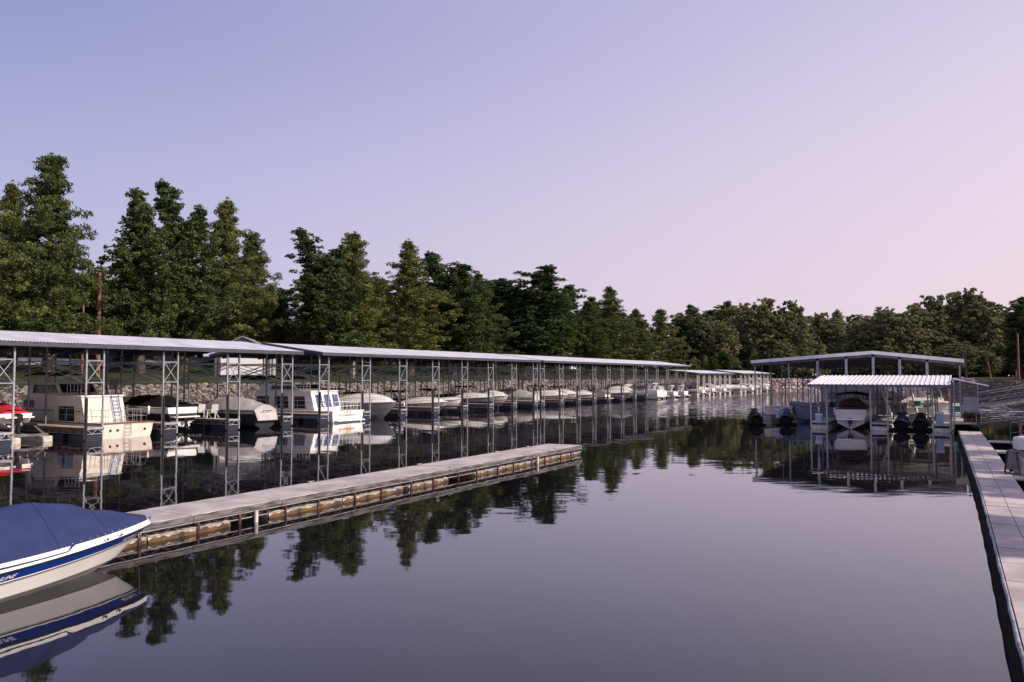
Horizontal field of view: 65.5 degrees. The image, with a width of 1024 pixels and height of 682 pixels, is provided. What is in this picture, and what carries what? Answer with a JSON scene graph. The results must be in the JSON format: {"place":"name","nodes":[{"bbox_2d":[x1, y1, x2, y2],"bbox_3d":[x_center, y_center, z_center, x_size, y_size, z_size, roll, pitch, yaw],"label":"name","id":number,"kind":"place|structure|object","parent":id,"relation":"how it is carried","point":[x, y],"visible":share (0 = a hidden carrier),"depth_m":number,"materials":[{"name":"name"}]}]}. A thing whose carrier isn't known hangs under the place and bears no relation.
{"place":"outdoors","nodes":[
{"label":"outdoors","id":0,"kind":"place"},
{"bbox_2d":[0,356,214,365],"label":"road","id":1,"kind":"structure","parent":0,"point":[194,359],"depth_m":111.44,"materials":[{"name":"asphalt"}]},
{"bbox_2d":[0,390,1023,681],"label":"water","id":2,"kind":"structure","parent":0,"point":[702,538],"depth_m":17.27,"materials":[{"name":"black liquid"}]},
{"bbox_2d":[0,423,52,443],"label":"lift","id":3,"kind":"object","parent":2,"relation":"on","point":[42,436],"visible":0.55,"depth_m":48.49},
{"bbox_2d":[0,403,34,433],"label":"speedboat","id":4,"kind":"object","parent":3,"relation":"on","point":[21,416],"visible":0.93,"depth_m":48.51,"materials":[{"name":"paint"}]},
{"bbox_2d":[0,502,150,602],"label":"speedboat","id":5,"kind":"object","parent":2,"relation":"on","point":[44,545],"visible":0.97,"depth_m":14.93,"materials":[{"name":"paint"}]},
{"bbox_2d":[20,372,153,438],"bbox_3d":[-30.011,4.435,54.664,11.819,4.607,3.818,-1,-3,29],"label":"houseboat","id":6,"kind":"object","parent":2,"relation":"on","point":[65,403],"visible":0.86,"depth_m":53.09,"materials":[{"name":"white paint"}]},
{"bbox_2d":[58,405,74,421],"bbox_3d":[-29.403,4.789,52.591,1.820,1.100,0.037,-1,-3,29],"label":"window","id":7,"kind":"structure","parent":6,"relation":"in","point":[62,418],"depth_m":52.59,"materials":[{"name":"black glass"}]},
{"bbox_2d":[90,401,101,421],"bbox_3d":[-27.369,4.654,52.499,0.426,1.320,0.750,-1,-3,29],"label":"door","id":8,"kind":"structure","parent":6,"relation":"in","point":[96,405],"depth_m":52.45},
{"bbox_2d":[0,330,303,447],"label":"covered dock","id":9,"kind":"object","parent":2,"relation":"on","point":[14,342],"visible":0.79,"depth_m":55.00,"materials":[{"name":"metal"}]},
{"bbox_2d":[123,395,199,429],"bbox_3d":[-27.071,5.237,59.232,9.048,2.503,3.159,-1,-3,29],"label":"cabin cruiser","id":10,"kind":"object","parent":2,"relation":"on","point":[152,405],"visible":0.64,"depth_m":57.51,"materials":[{"name":"paint"}]},
{"bbox_2d":[197,396,277,428],"bbox_3d":[-21.966,5.633,62.421,7.950,2.590,2.500,-1,-3,29],"label":"covered boat","id":11,"kind":"object","parent":2,"relation":"on","point":[256,414],"visible":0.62,"depth_m":60.76,"materials":[{"name":"fabric"}]},
{"bbox_2d":[253,376,364,422],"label":"houseboat","id":12,"kind":"object","parent":2,"relation":"on","point":[305,398],"visible":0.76,"depth_m":70.25,"materials":[{"name":"white paint"}]},
{"bbox_2d":[124,444,581,548],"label":"concrete pier","id":13,"kind":"structure","parent":2,"relation":"on","point":[197,517],"depth_m":24.71,"materials":[{"name":"concrete"}]},
{"bbox_2d":[322,388,396,418],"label":"cabin cruiser","id":14,"kind":"object","parent":2,"relation":"on","point":[382,406],"visible":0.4,"depth_m":74.21,"materials":[{"name":"grey paint"}]},
{"bbox_2d":[209,343,540,423],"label":"covered dock","id":15,"kind":"object","parent":2,"relation":"on","point":[337,353],"visible":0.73,"depth_m":81.25,"materials":[{"name":"metal"}]},
{"bbox_2d":[379,382,447,411],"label":"cabin cruiser","id":16,"kind":"object","parent":2,"relation":"on","point":[422,401],"visible":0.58,"depth_m":84.14,"materials":[{"name":"grey paint"}]},
{"bbox_2d":[416,388,460,408],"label":"cabin cruiser","id":17,"kind":"object","parent":2,"relation":"on","point":[453,400],"visible":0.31,"depth_m":89.18,"materials":[{"name":"paint"}]},
{"bbox_2d":[434,392,491,407],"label":"cabin cruiser","id":18,"kind":"object","parent":2,"relation":"on","point":[474,397],"visible":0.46,"depth_m":93.75,"materials":[{"name":"grey paint"}]},
{"bbox_2d":[451,380,507,407],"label":"cabin cruiser","id":19,"kind":"object","parent":2,"relation":"on","point":[499,396],"visible":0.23,"depth_m":98.97,"materials":[{"name":"paint"}]},
{"bbox_2d":[499,389,539,403],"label":"covered boat","id":20,"kind":"object","parent":2,"relation":"on","point":[524,395],"visible":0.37,"depth_m":105.08,"materials":[{"name":"grey fabric"}]},
{"bbox_2d":[505,380,567,404],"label":"cabin cruiser","id":21,"kind":"object","parent":2,"relation":"on","point":[551,394],"visible":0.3,"depth_m":108.72,"materials":[{"name":"grey paint"}]},
{"bbox_2d":[456,354,690,406],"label":"covered dock","id":22,"kind":"object","parent":2,"relation":"on","point":[553,361],"visible":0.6,"depth_m":121.07,"materials":[{"name":"metal"}]},
{"bbox_2d":[606,378,665,398],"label":"cabin cruiser","id":23,"kind":"object","parent":2,"relation":"on","point":[653,393],"visible":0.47,"depth_m":136.38,"materials":[{"name":"paint"}]},
{"bbox_2d":[635,370,734,395],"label":"covered dock","id":24,"kind":"object","parent":2,"relation":"on","point":[697,373],"visible":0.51,"depth_m":169.32,"materials":[{"name":"metal"}]},
{"bbox_2d":[688,370,774,392],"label":"covered dock","id":25,"kind":"object","parent":2,"relation":"on","point":[742,372],"visible":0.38,"depth_m":197.94,"materials":[{"name":"metal"}]},
{"bbox_2d":[788,396,876,424],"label":"fishing boat","id":26,"kind":"object","parent":2,"relation":"on","point":[801,410],"visible":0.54,"depth_m":68.08,"materials":[{"name":"blue paint"}]},
{"bbox_2d":[833,391,875,428],"bbox_3d":[27.188,5.481,63.016,2.868,3.007,8.248,-1,-3,29],"label":"cabin cruiser","id":27,"kind":"object","parent":2,"relation":"on","point":[850,413],"visible":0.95,"depth_m":60.15,"materials":[{"name":"paint"}]},
{"bbox_2d":[751,351,963,425],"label":"gable roofed dock","id":28,"kind":"object","parent":2,"relation":"on","point":[850,359],"visible":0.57,"depth_m":70.90,"materials":[{"name":"metal"}]},
{"bbox_2d":[764,405,793,414],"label":"dock box","id":29,"kind":"object","parent":28,"relation":"on","point":[769,409],"visible":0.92,"depth_m":70.30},
{"bbox_2d":[807,375,952,432],"bbox_3d":[29.775,4.851,63.771,9.550,4.270,13.400,-1,-3,29],"label":"ribbed roof dock","id":30,"kind":"object","parent":2,"relation":"on","point":[883,422],"visible":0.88,"depth_m":60.16,"materials":[{"name":"metal"}]},
{"bbox_2d":[812,373,947,417],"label":"cabin cruiser","id":31,"kind":"object","parent":2,"relation":"on","point":[942,405],"visible":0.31,"depth_m":74.24,"materials":[{"name":"paint"}]},
{"bbox_2d":[827,392,891,399],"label":"window","id":32,"kind":"structure","parent":31,"relation":"in","point":[828,393],"depth_m":75.28,"materials":[{"name":"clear glass"}]},
{"bbox_2d":[889,428,912,431],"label":"float platform","id":33,"kind":"structure","parent":2,"relation":"on","point":[904,430],"depth_m":57.42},
{"bbox_2d":[893,412,910,429],"bbox_3d":[28.687,5.864,58.594,1.150,1.296,3.000,-1,-3,29],"label":"jet ski","id":34,"kind":"object","parent":33,"relation":"on","point":[901,421],"visible":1,"depth_m":57.48,"materials":[{"name":"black plastic"}]},
{"bbox_2d":[904,392,936,421],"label":"cabin cruiser","id":35,"kind":"object","parent":2,"relation":"on","point":[909,409],"visible":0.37,"depth_m":69.77,"materials":[{"name":"paint"}]},
{"bbox_2d":[910,428,931,431],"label":"float platform","id":36,"kind":"structure","parent":2,"relation":"on","point":[925,430],"depth_m":56.70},
{"bbox_2d":[912,412,929,429],"bbox_3d":[29.757,5.837,57.990,1.150,1.296,3.000,-1,-3,29],"label":"jet ski","id":37,"kind":"object","parent":36,"relation":"on","point":[920,422],"visible":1,"depth_m":56.88,"materials":[{"name":"plastic"}]},
{"bbox_2d":[953,378,987,432],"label":"dock platform","id":38,"kind":"structure","parent":2,"relation":"on","point":[959,423],"depth_m":56.17,"materials":[{"name":"metal"}]},
{"bbox_2d":[957,431,1023,681],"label":"floating walkway","id":39,"kind":"structure","parent":2,"relation":"on","point":[1002,493],"depth_m":18.43,"materials":[{"name":"concrete"}]},
{"bbox_2d":[988,440,1012,449],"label":"finger pier","id":40,"kind":"structure","parent":2,"relation":"on","point":[1000,445],"depth_m":42.50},
{"bbox_2d":[1011,472,1023,491],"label":"finger pier","id":41,"kind":"structure","parent":2,"relation":"on","point":[1019,479],"depth_m":27.37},
{"bbox_2d":[1004,447,1023,474],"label":"hose stand","id":42,"kind":"object","parent":41,"relation":"on","point":[1011,460],"visible":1,"depth_m":28.39,"materials":[{"name":"black plastic"}]},
{"bbox_2d":[1013,436,1023,474],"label":"barrel","id":43,"kind":"object","parent":41,"relation":"on","point":[1018,442],"visible":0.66,"depth_m":28.48,"materials":[{"name":"white plastic"}]},
{"bbox_2d":[0,352,1023,410],"bbox_3d":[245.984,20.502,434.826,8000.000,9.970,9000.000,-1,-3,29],"label":"ground","id":44,"kind":"structure","parent":0,"point":[113,372],"depth_m":107.91,"materials":[{"name":"green plant"}]},
{"bbox_2d":[0,209,70,353],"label":"cypress tree","id":45,"kind":"object","parent":44,"relation":"on","point":[4,248],"visible":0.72,"depth_m":76.96,"materials":[{"name":"green plant"}]},
{"bbox_2d":[0,179,73,365],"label":"cypress tree","id":46,"kind":"object","parent":44,"relation":"on","point":[10,201],"visible":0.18,"depth_m":88.71,"materials":[{"name":"green plant"}]},
{"bbox_2d":[0,152,135,372],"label":"cypress tree","id":47,"kind":"object","parent":44,"relation":"on","point":[55,263],"visible":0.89,"depth_m":81.57,"materials":[{"name":"green plant"}]},
{"bbox_2d":[95,272,105,376],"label":"utility pole","id":48,"kind":"object","parent":44,"relation":"on","point":[99,310],"visible":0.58,"depth_m":83.72,"materials":[{"name":"wood"}]},
{"bbox_2d":[82,271,129,358],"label":"broadleaf tree","id":49,"kind":"object","parent":44,"relation":"on","point":[102,307],"visible":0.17,"depth_m":108.17,"materials":[{"name":"green plant"}]},
{"bbox_2d":[90,187,197,373],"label":"broadleaf tree","id":50,"kind":"object","parent":44,"relation":"on","point":[140,256],"visible":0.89,"depth_m":91.62,"materials":[{"name":"green plant"}]},
{"bbox_2d":[136,178,242,371],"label":"broadleaf tree","id":51,"kind":"object","parent":44,"relation":"on","point":[191,235],"visible":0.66,"depth_m":98.82,"materials":[{"name":"green plant"}]},
{"bbox_2d":[178,197,295,342],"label":"cypress tree","id":52,"kind":"object","parent":44,"relation":"on","point":[226,231],"visible":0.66,"depth_m":112.33,"materials":[{"name":"green plant"}]},
{"bbox_2d":[214,336,275,375],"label":"shed","id":53,"kind":"structure","parent":44,"relation":"on","point":[244,360],"depth_m":97.59,"materials":[{"name":"grey"}]},
{"bbox_2d":[221,358,264,374],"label":"door","id":54,"kind":"structure","parent":53,"relation":"in","point":[231,360],"depth_m":97.51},
{"bbox_2d":[209,231,310,352],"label":"cypress tree","id":55,"kind":"object","parent":44,"relation":"on","point":[252,247],"visible":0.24,"depth_m":127.45,"materials":[{"name":"green plant"}]},
{"bbox_2d":[265,288,293,367],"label":"broadleaf tree","id":56,"kind":"object","parent":44,"relation":"on","point":[279,334],"visible":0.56,"depth_m":122.75,"materials":[{"name":"green plant"}]},
{"bbox_2d":[278,227,386,374],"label":"broadleaf tree","id":57,"kind":"object","parent":44,"relation":"on","point":[318,287],"visible":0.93,"depth_m":116.55,"materials":[{"name":"green plant"}]},
{"bbox_2d":[290,231,402,373],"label":"cypress tree","id":58,"kind":"object","parent":44,"relation":"on","point":[370,311],"visible":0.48,"depth_m":125.25,"materials":[{"name":"green plant"}]},
{"bbox_2d":[0,378,699,411],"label":"riprap","id":59,"kind":"object","parent":44,"relation":"on","point":[150,389],"visible":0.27,"depth_m":101.84,"materials":[{"name":"stone"}]},
{"bbox_2d":[355,276,404,362],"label":"broadleaf tree","id":60,"kind":"object","parent":44,"relation":"on","point":[381,294],"visible":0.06,"depth_m":160.59,"materials":[{"name":"green plant"}]},
{"bbox_2d":[360,239,463,374],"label":"cypress tree","id":61,"kind":"object","parent":44,"relation":"on","point":[409,275],"visible":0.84,"depth_m":134.15,"materials":[{"name":"green plant"}]},
{"bbox_2d":[398,251,493,374],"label":"broadleaf tree","id":62,"kind":"object","parent":44,"relation":"on","point":[460,280],"visible":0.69,"depth_m":147.10,"materials":[{"name":"green plant"}]},
{"bbox_2d":[417,276,519,374],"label":"cypress tree","id":63,"kind":"object","parent":44,"relation":"on","point":[485,295],"visible":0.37,"depth_m":154.25,"materials":[{"name":"green plant"}]},
{"bbox_2d":[481,264,587,375],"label":"broadleaf tree","id":64,"kind":"object","parent":44,"relation":"on","point":[523,319],"visible":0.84,"depth_m":167.45,"materials":[{"name":"green plant"}]},
{"bbox_2d":[540,287,588,374],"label":"broadleaf tree","id":65,"kind":"object","parent":44,"relation":"on","point":[569,344],"visible":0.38,"depth_m":185.47,"materials":[{"name":"green plant"}]},
{"bbox_2d":[559,284,588,354],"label":"broadleaf tree","id":66,"kind":"object","parent":44,"relation":"on","point":[570,289],"visible":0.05,"depth_m":242.40,"materials":[{"name":"green plant"}]},
{"bbox_2d":[569,300,619,374],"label":"cypress tree","id":67,"kind":"object","parent":44,"relation":"on","point":[589,346],"visible":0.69,"depth_m":199.62,"materials":[{"name":"green plant"}]},
{"bbox_2d":[577,285,645,374],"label":"cypress tree","id":68,"kind":"object","parent":44,"relation":"on","point":[609,298],"visible":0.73,"depth_m":217.70,"materials":[{"name":"green plant"}]},
{"bbox_2d":[614,308,661,369],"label":"cypress tree","id":69,"kind":"object","parent":44,"relation":"on","point":[642,341],"visible":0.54,"depth_m":228.78,"materials":[{"name":"green plant"}]},
{"bbox_2d":[638,308,698,369],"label":"cypress tree","id":70,"kind":"object","parent":44,"relation":"on","point":[659,325],"visible":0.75,"depth_m":246.71,"materials":[{"name":"green plant"}]},
{"bbox_2d":[667,318,701,364],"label":"broadleaf tree","id":71,"kind":"object","parent":44,"relation":"on","point":[685,330],"visible":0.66,"depth_m":274.23,"materials":[{"name":"green plant"}]},
{"bbox_2d":[663,307,706,364],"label":"broadleaf tree","id":72,"kind":"object","parent":44,"relation":"on","point":[694,314],"visible":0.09,"depth_m":298.24,"materials":[{"name":"green plant"}]},
{"bbox_2d":[688,316,720,366],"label":"broadleaf tree","id":73,"kind":"object","parent":44,"relation":"on","point":[708,326],"visible":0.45,"depth_m":270.60,"materials":[{"name":"green plant"}]},
{"bbox_2d":[702,300,739,359],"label":"broadleaf tree","id":74,"kind":"object","parent":44,"relation":"on","point":[727,305],"visible":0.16,"depth_m":286.14,"materials":[{"name":"green plant"}]},
{"bbox_2d":[706,320,741,369],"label":"broadleaf tree","id":75,"kind":"object","parent":44,"relation":"on","point":[724,339],"visible":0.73,"depth_m":260.31,"materials":[{"name":"green plant"}]},
{"bbox_2d":[715,351,733,369],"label":"broadleaf tree","id":76,"kind":"object","parent":44,"relation":"on","point":[725,359],"visible":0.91,"depth_m":253.43,"materials":[{"name":"green plant"}]},
{"bbox_2d":[712,303,741,351],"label":"broadleaf tree","id":77,"kind":"object","parent":44,"relation":"on","point":[728,311],"visible":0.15,"depth_m":284.54,"materials":[{"name":"green plant"}]},
{"bbox_2d":[726,310,760,376],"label":"broadleaf tree","id":78,"kind":"object","parent":44,"relation":"on","point":[737,327],"visible":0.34,"depth_m":268.21,"materials":[{"name":"green plant"}]},
{"bbox_2d":[737,297,791,376],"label":"broadleaf tree","id":79,"kind":"object","parent":44,"relation":"on","point":[759,325],"visible":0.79,"depth_m":263.55,"materials":[{"name":"green plant"}]},
{"bbox_2d":[765,339,803,377],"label":"broadleaf tree","id":80,"kind":"object","parent":44,"relation":"on","point":[784,348],"visible":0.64,"depth_m":245.23,"materials":[{"name":"green plant"}]},
{"bbox_2d":[768,300,816,349],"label":"broadleaf tree","id":81,"kind":"object","parent":44,"relation":"on","point":[794,314],"visible":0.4,"depth_m":262.58,"materials":[{"name":"green plant"}]},
{"bbox_2d":[795,338,814,376],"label":"cypress tree","id":82,"kind":"object","parent":44,"relation":"on","point":[802,352],"visible":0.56,"depth_m":245.69,"materials":[{"name":"green plant"}]},
{"bbox_2d":[791,320,821,376],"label":"cypress tree","id":83,"kind":"object","parent":44,"relation":"on","point":[804,328],"visible":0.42,"depth_m":254.91,"materials":[{"name":"green plant"}]},
{"bbox_2d":[798,314,836,350],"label":"broadleaf tree","id":84,"kind":"object","parent":44,"relation":"on","point":[822,329],"visible":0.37,"depth_m":270.69,"materials":[{"name":"green plant"}]},
{"bbox_2d":[825,323,846,350],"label":"cypress tree","id":85,"kind":"object","parent":44,"relation":"on","point":[838,331],"visible":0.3,"depth_m":267.90,"materials":[{"name":"green plant"}]},
{"bbox_2d":[825,343,850,375],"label":"broadleaf tree","id":86,"kind":"object","parent":44,"relation":"on","point":[832,349],"visible":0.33,"depth_m":228.61,"materials":[{"name":"green plant"}]},
{"bbox_2d":[711,377,974,392],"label":"riprap","id":87,"kind":"object","parent":44,"relation":"on","point":[778,386],"visible":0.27,"depth_m":215.59,"materials":[{"name":"stone"}]},
{"bbox_2d":[841,320,865,370],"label":"cypress tree","id":88,"kind":"object","parent":44,"relation":"on","point":[854,329],"visible":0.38,"depth_m":231.49,"materials":[{"name":"green plant"}]},
{"bbox_2d":[846,316,883,375],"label":"broadleaf tree","id":89,"kind":"object","parent":44,"relation":"on","point":[863,335],"visible":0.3,"depth_m":226.82,"materials":[{"name":"green plant"}]},
{"bbox_2d":[864,306,917,375],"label":"broadleaf tree","id":90,"kind":"object","parent":44,"relation":"on","point":[884,328],"visible":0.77,"depth_m":219.53,"materials":[{"name":"green plant"}]},
{"bbox_2d":[893,304,941,375],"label":"broadleaf tree","id":91,"kind":"object","parent":44,"relation":"on","point":[918,338],"visible":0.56,"depth_m":218.50,"materials":[{"name":"green plant"}]},
{"bbox_2d":[908,294,958,375],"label":"broadleaf tree","id":92,"kind":"object","parent":44,"relation":"on","point":[935,318],"visible":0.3,"depth_m":225.43,"materials":[{"name":"green plant"}]},
{"bbox_2d":[932,344,970,375],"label":"broadleaf tree","id":93,"kind":"object","parent":44,"relation":"on","point":[940,353],"visible":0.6,"depth_m":209.42,"materials":[{"name":"green plant"}]},
{"bbox_2d":[936,292,976,344],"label":"broadleaf tree","id":94,"kind":"object","parent":44,"relation":"on","point":[950,307],"visible":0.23,"depth_m":227.25,"materials":[{"name":"green plant"}]},
{"bbox_2d":[944,341,982,377],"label":"broadleaf tree","id":95,"kind":"object","parent":44,"relation":"on","point":[971,364],"visible":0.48,"depth_m":208.40,"materials":[{"name":"green plant"}]},
{"bbox_2d":[946,287,1004,346],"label":"broadleaf tree","id":96,"kind":"object","parent":44,"relation":"on","point":[962,318],"visible":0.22,"depth_m":225.94,"materials":[{"name":"green plant"}]},
{"bbox_2d":[962,298,1005,375],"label":"broadleaf tree","id":97,"kind":"object","parent":44,"relation":"on","point":[992,318],"visible":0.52,"depth_m":222.45,"materials":[{"name":"green plant"}]},
{"bbox_2d":[947,379,1023,410],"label":"riprap","id":98,"kind":"object","parent":44,"relation":"on","point":[967,388],"visible":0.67,"depth_m":125.76,"materials":[{"name":"stone"}]},
{"bbox_2d":[976,398,1023,424],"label":"gangway","id":99,"kind":"object","parent":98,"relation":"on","point":[1000,420],"visible":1,"depth_m":54.02,"materials":[{"name":"metal"}]},
{"bbox_2d":[976,350,1003,376],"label":"broadleaf tree","id":100,"kind":"object","parent":44,"relation":"on","point":[992,360],"visible":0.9,"depth_m":208.65,"materials":[{"name":"green plant"}]},
{"bbox_2d":[981,340,1008,376],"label":"broadleaf tree","id":101,"kind":"object","parent":44,"relation":"on","point":[991,348],"visible":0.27,"depth_m":213.30,"materials":[{"name":"green plant"}]},
{"bbox_2d":[978,385,1023,408],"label":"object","id":102,"kind":"object","parent":44,"relation":"on","point":[990,406],"visible":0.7,"depth_m":60.86,"materials":[{"name":"metal"}]},
{"bbox_2d":[991,296,1023,378],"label":"broadleaf tree","id":103,"kind":"object","parent":44,"relation":"on","point":[1017,307],"visible":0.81,"depth_m":184.53,"materials":[{"name":"green plant"}]},
{"bbox_2d":[1003,311,1023,367],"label":"broadleaf tree","id":104,"kind":"object","parent":44,"relation":"on","point":[1020,343],"visible":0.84,"depth_m":180.16,"materials":[{"name":"green plant"}]},
{"bbox_2d":[0,0,1023,375],"label":"sky","id":105,"kind":"structure","parent":0,"point":[855,157],"materials":[{"name":"purple"}]},
{"bbox_2d":[963,397,977,421],"bbox_3d":[32.333,4.829,56.146,0.900,1.770,0.550,-1,-3,29],"label":"privacy panel","id":106,"kind":"object","parent":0,"point":[969,404],"visible":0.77,"depth_m":56.15,"materials":[{"name":"metal"}]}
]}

